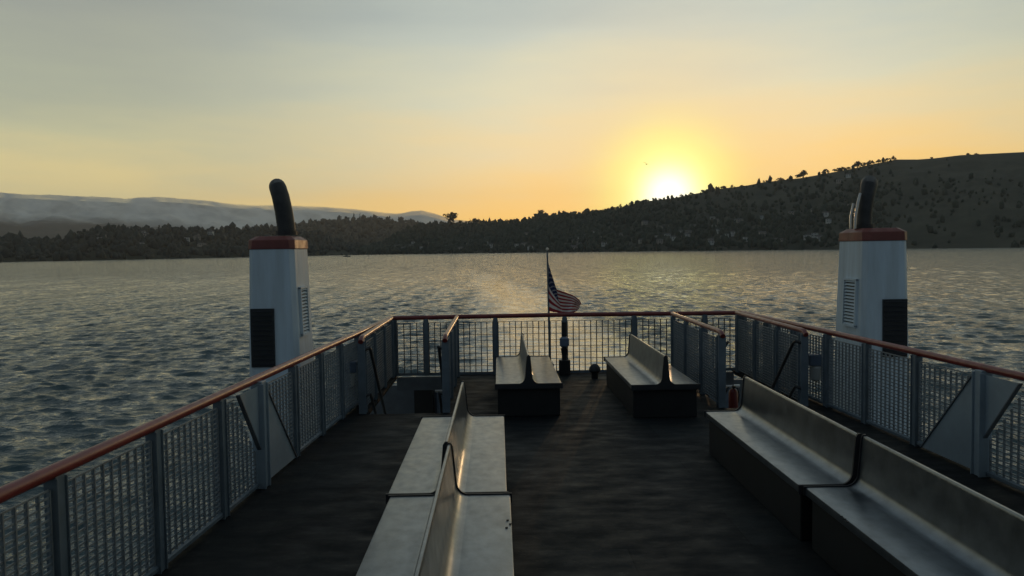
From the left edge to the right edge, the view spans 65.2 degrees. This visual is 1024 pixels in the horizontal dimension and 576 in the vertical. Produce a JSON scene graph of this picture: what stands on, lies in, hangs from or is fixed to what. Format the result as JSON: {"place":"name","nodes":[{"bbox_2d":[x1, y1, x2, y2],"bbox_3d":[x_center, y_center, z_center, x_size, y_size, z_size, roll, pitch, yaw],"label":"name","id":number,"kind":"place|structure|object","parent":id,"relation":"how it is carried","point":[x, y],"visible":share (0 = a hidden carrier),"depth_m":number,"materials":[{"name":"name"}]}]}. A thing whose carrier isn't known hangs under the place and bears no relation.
{"place":"outdoors","nodes":[
{"label":"outdoors","id":0,"kind":"place"},
{"bbox_2d":[0,217,187,238],"bbox_3d":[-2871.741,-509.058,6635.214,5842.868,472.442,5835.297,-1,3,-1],"label":"hills","id":1,"kind":"structure","parent":0,"point":[50,227],"depth_m":5264.13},
{"bbox_2d":[2,229,360,261],"bbox_3d":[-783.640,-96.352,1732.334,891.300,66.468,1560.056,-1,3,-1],"label":"shore hills","id":2,"kind":"structure","parent":0,"point":[154,251],"depth_m":1426.76,"materials":[{"name":"green plant"}]},
{"bbox_2d":[0,222,358,261],"bbox_3d":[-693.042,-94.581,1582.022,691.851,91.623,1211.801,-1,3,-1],"label":"shore wood","id":3,"kind":"object","parent":2,"relation":"on","point":[128,240],"visible":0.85,"depth_m":1470.29,"materials":[{"name":"green plant"}]},
{"bbox_2d":[0,192,467,229],"bbox_3d":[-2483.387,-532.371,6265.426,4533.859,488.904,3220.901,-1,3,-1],"label":"fog bank","id":4,"kind":"structure","parent":0,"point":[187,213],"depth_m":6224.47,"materials":[{"name":"white"}]},
{"bbox_2d":[296,221,401,241],"bbox_3d":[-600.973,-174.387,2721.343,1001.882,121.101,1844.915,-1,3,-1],"label":"hills","id":5,"kind":"structure","parent":0,"point":[341,232],"depth_m":2489.04,"materials":[{"name":"green plant"}]},
{"bbox_2d":[242,214,422,246],"bbox_3d":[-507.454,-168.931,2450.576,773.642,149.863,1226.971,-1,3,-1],"label":"wood","id":6,"kind":"object","parent":5,"relation":"on","point":[355,226],"visible":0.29,"depth_m":2541.28,"materials":[{"name":"green plant"}]},
{"bbox_2d":[0,247,1023,575],"bbox_3d":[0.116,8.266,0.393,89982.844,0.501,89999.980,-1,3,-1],"label":"water","id":7,"kind":"structure","parent":0,"point":[92,353],"depth_m":100.01,"materials":[{"name":"grey liquid"}]},
{"bbox_2d":[370,371,742,413],"bbox_3d":[1.362,5.754,-1.600,10.700,6.785,36.200,-1,3,-1],"label":"ferry hull","id":8,"kind":"object","parent":7,"relation":"on","point":[410,395],"visible":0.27,"depth_m":15.21,"materials":[{"name":"paint"}]},
{"bbox_2d":[248,178,316,481],"bbox_3d":[-3.667,1.280,12.854,0.943,6.056,1.186,-1,3,-1],"label":"funnel","id":9,"kind":"object","parent":8,"relation":"on","point":[280,321],"visible":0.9,"depth_m":12.29,"materials":[{"name":"white paint"}]},
{"bbox_2d":[142,370,1023,575],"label":"deck","id":10,"kind":"structure","parent":8,"relation":"on","point":[601,481],"depth_m":7.26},
{"bbox_2d":[0,316,390,575],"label":"railing","id":11,"kind":"object","parent":10,"relation":"on","point":[275,446],"visible":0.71,"depth_m":6.07,"materials":[{"name":"grey metal"}]},
{"bbox_2d":[344,360,357,386],"bbox_3d":[-2.291,1.242,11.486,0.340,0.390,0.166,-1,3,-1],"label":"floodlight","id":12,"kind":"object","parent":11,"relation":"attached to","point":[353,367],"visible":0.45,"depth_m":11.42,"materials":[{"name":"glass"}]},
{"bbox_2d":[357,316,394,413],"bbox_3d":[-2.087,1.494,12.784,0.174,1.821,3.298,-1,3,-1],"label":"stair guard","id":13,"kind":"object","parent":10,"relation":"on","point":[376,365],"visible":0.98,"depth_m":12.21,"materials":[{"name":"red paint"}]},
{"bbox_2d":[356,442,513,575],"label":"bench","id":14,"kind":"object","parent":10,"relation":"on","point":[449,527],"visible":1,"depth_m":5.02,"materials":[{"name":"metal"}]},
{"bbox_2d":[386,380,507,503],"bbox_3d":[-0.511,1.505,7.409,0.920,0.844,2.811,-1,3,-1],"label":"bench","id":15,"kind":"object","parent":10,"relation":"on","point":[477,442],"visible":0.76,"depth_m":7.04,"materials":[{"name":"metal"}]},
{"bbox_2d":[437,315,459,412],"bbox_3d":[-0.986,1.478,12.802,0.174,1.821,3.298,-1,3,-1],"label":"stair guard","id":16,"kind":"object","parent":10,"relation":"on","point":[449,359],"visible":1,"depth_m":11.62,"materials":[{"name":"red paint"}]},
{"bbox_2d":[495,333,562,415],"bbox_3d":[0.205,1.260,12.236,0.920,0.844,2.811,-1,3,-1],"label":"bench","id":17,"kind":"object","parent":10,"relation":"on","point":[526,384],"visible":0.99,"depth_m":10.91,"materials":[{"name":"metal"}]},
{"bbox_2d":[559,322,570,374],"bbox_3d":[0.946,1.091,14.431,0.200,0.948,0.195,-1,3,-1],"label":"lamp post","id":18,"kind":"object","parent":10,"relation":"on","point":[564,365],"visible":1,"depth_m":14.38,"materials":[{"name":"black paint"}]},
{"bbox_2d":[393,311,739,375],"bbox_3d":[1.007,1.003,14.599,6.411,1.110,0.110,-1,3,-1],"label":"railing","id":19,"kind":"object","parent":10,"relation":"on","point":[495,340],"visible":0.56,"depth_m":14.56,"materials":[{"name":"grey metal"}]},
{"bbox_2d":[546,247,553,365],"bbox_3d":[0.703,0.549,14.851,0.103,2.601,0.365,-1,3,-1],"label":"flagpole","id":20,"kind":"object","parent":19,"relation":"attached to","point":[547,249],"visible":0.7,"depth_m":14.98,"materials":[{"name":"metal"}]},
{"bbox_2d":[547,257,580,312],"bbox_3d":[1.002,-0.083,14.959,0.666,1.119,0.367,-1,3,-14],"label":"flag","id":21,"kind":"object","parent":20,"relation":"attached to","point":[561,302],"visible":0.98,"depth_m":14.98,"materials":[{"name":"fabric"}]},
{"bbox_2d":[589,364,600,378],"bbox_3d":[1.448,1.452,14.014,0.210,0.253,0.210,-1,3,-1],"label":"mushroom vent","id":22,"kind":"object","parent":10,"relation":"on","point":[594,369],"visible":1,"depth_m":13.95,"materials":[{"name":"black metal"}]},
{"bbox_2d":[604,333,700,417],"bbox_3d":[2.019,1.245,12.017,0.920,0.844,2.811,-1,3,-1],"label":"bench","id":23,"kind":"object","parent":10,"relation":"on","point":[644,380],"visible":1,"depth_m":10.82,"materials":[{"name":"metal"}]},
{"bbox_2d":[670,312,728,407],"bbox_3d":[2.972,1.419,12.868,0.174,1.821,3.298,-1,3,-1],"label":"stair guard","id":24,"kind":"object","parent":10,"relation":"on","point":[686,338],"visible":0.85,"depth_m":12.32,"materials":[{"name":"red paint"}]},
{"bbox_2d":[735,311,808,405],"bbox_3d":[4.073,1.403,12.887,0.174,1.821,3.298,-1,3,-1],"label":"stair guard","id":25,"kind":"object","parent":10,"relation":"on","point":[757,361],"visible":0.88,"depth_m":12.42,"materials":[{"name":"red paint"}]},
{"bbox_2d":[704,375,861,540],"bbox_3d":[2.618,1.457,7.491,0.920,0.844,2.811,-1,3,-1],"label":"bench","id":26,"kind":"object","parent":10,"relation":"on","point":[773,452],"visible":0.81,"depth_m":7.05,"materials":[{"name":"metal"}]},
{"bbox_2d":[740,311,1023,491],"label":"railing","id":27,"kind":"object","parent":10,"relation":"on","point":[968,421],"visible":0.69,"depth_m":8.75,"materials":[{"name":"grey metal"}]},
{"bbox_2d":[809,353,820,380],"bbox_3d":[4.318,1.145,11.495,0.340,0.390,0.166,-1,3,-1],"label":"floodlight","id":28,"kind":"object","parent":27,"relation":"attached to","point":[815,366],"visible":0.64,"depth_m":11.42,"materials":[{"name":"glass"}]},
{"bbox_2d":[803,434,1023,575],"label":"bench","id":29,"kind":"object","parent":10,"relation":"on","point":[887,511],"visible":1,"depth_m":5.06,"materials":[{"name":"metal"}]},
{"bbox_2d":[728,385,739,407],"bbox_3d":[4.004,1.995,14.491,0.168,0.465,0.192,-3,3,-36],"label":"fire extinguisher","id":30,"kind":"object","parent":8,"relation":"attached to","point":[733,396],"visible":0.81,"depth_m":14.42,"materials":[{"name":"red metal"}]},
{"bbox_2d":[833,175,909,436],"bbox_3d":[5.815,1.172,13.013,0.943,5.992,1.186,-1,3,-1],"label":"funnel","id":31,"kind":"object","parent":8,"relation":"on","point":[872,301],"visible":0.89,"depth_m":12.47,"materials":[{"name":"white paint"}]},
{"bbox_2d":[0,0,1023,220],"label":"sky","id":32,"kind":"structure","parent":0,"point":[478,109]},
{"bbox_2d":[376,152,1023,254],"bbox_3d":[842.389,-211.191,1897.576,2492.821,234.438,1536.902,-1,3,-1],"label":"hills","id":33,"kind":"structure","parent":0,"point":[962,219],"depth_m":1687.61,"materials":[{"name":"green plant"}]},
{"bbox_2d":[443,212,457,222],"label":"oak tree","id":34,"kind":"object","parent":33,"relation":"on","point":[452,216],"visible":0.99,"depth_m":2262.14,"materials":[{"name":"green plant"}]},
{"bbox_2d":[466,218,480,223],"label":"oak tree","id":35,"kind":"object","parent":33,"relation":"on","point":[477,220],"visible":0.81,"depth_m":2292.43,"materials":[{"name":"green plant"}]},
{"bbox_2d":[641,220,647,224],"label":"house","id":36,"kind":"structure","parent":33,"relation":"on","point":[643,222],"depth_m":1865.88,"materials":[{"name":"grey"}]},
{"bbox_2d":[656,239,662,243],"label":"house","id":37,"kind":"structure","parent":33,"relation":"on","point":[658,241],"depth_m":1666.74,"materials":[{"name":"grey"}]},
{"bbox_2d":[355,157,1023,254],"bbox_3d":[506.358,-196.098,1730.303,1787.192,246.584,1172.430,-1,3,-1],"label":"hillside wood","id":38,"kind":"object","parent":33,"relation":"on","point":[544,233],"visible":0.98,"depth_m":1835.31,"materials":[{"name":"green plant"}]},
{"bbox_2d":[708,239,713,244],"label":"house","id":39,"kind":"structure","parent":33,"relation":"on","point":[711,241],"depth_m":1574.78,"materials":[{"name":"grey"}]},
{"bbox_2d":[795,170,807,177],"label":"oak tree","id":40,"kind":"object","parent":33,"relation":"on","point":[803,173],"visible":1,"depth_m":2115.68,"materials":[{"name":"green plant"}]},
{"bbox_2d":[822,211,828,216],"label":"house","id":41,"kind":"structure","parent":33,"relation":"on","point":[825,213],"depth_m":1583.41,"materials":[{"name":"grey"}]},
{"bbox_2d":[854,161,862,167],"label":"oak tree","id":42,"kind":"object","parent":33,"relation":"on","point":[857,164],"visible":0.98,"depth_m":2098.88,"materials":[{"name":"green plant"}]}
]}

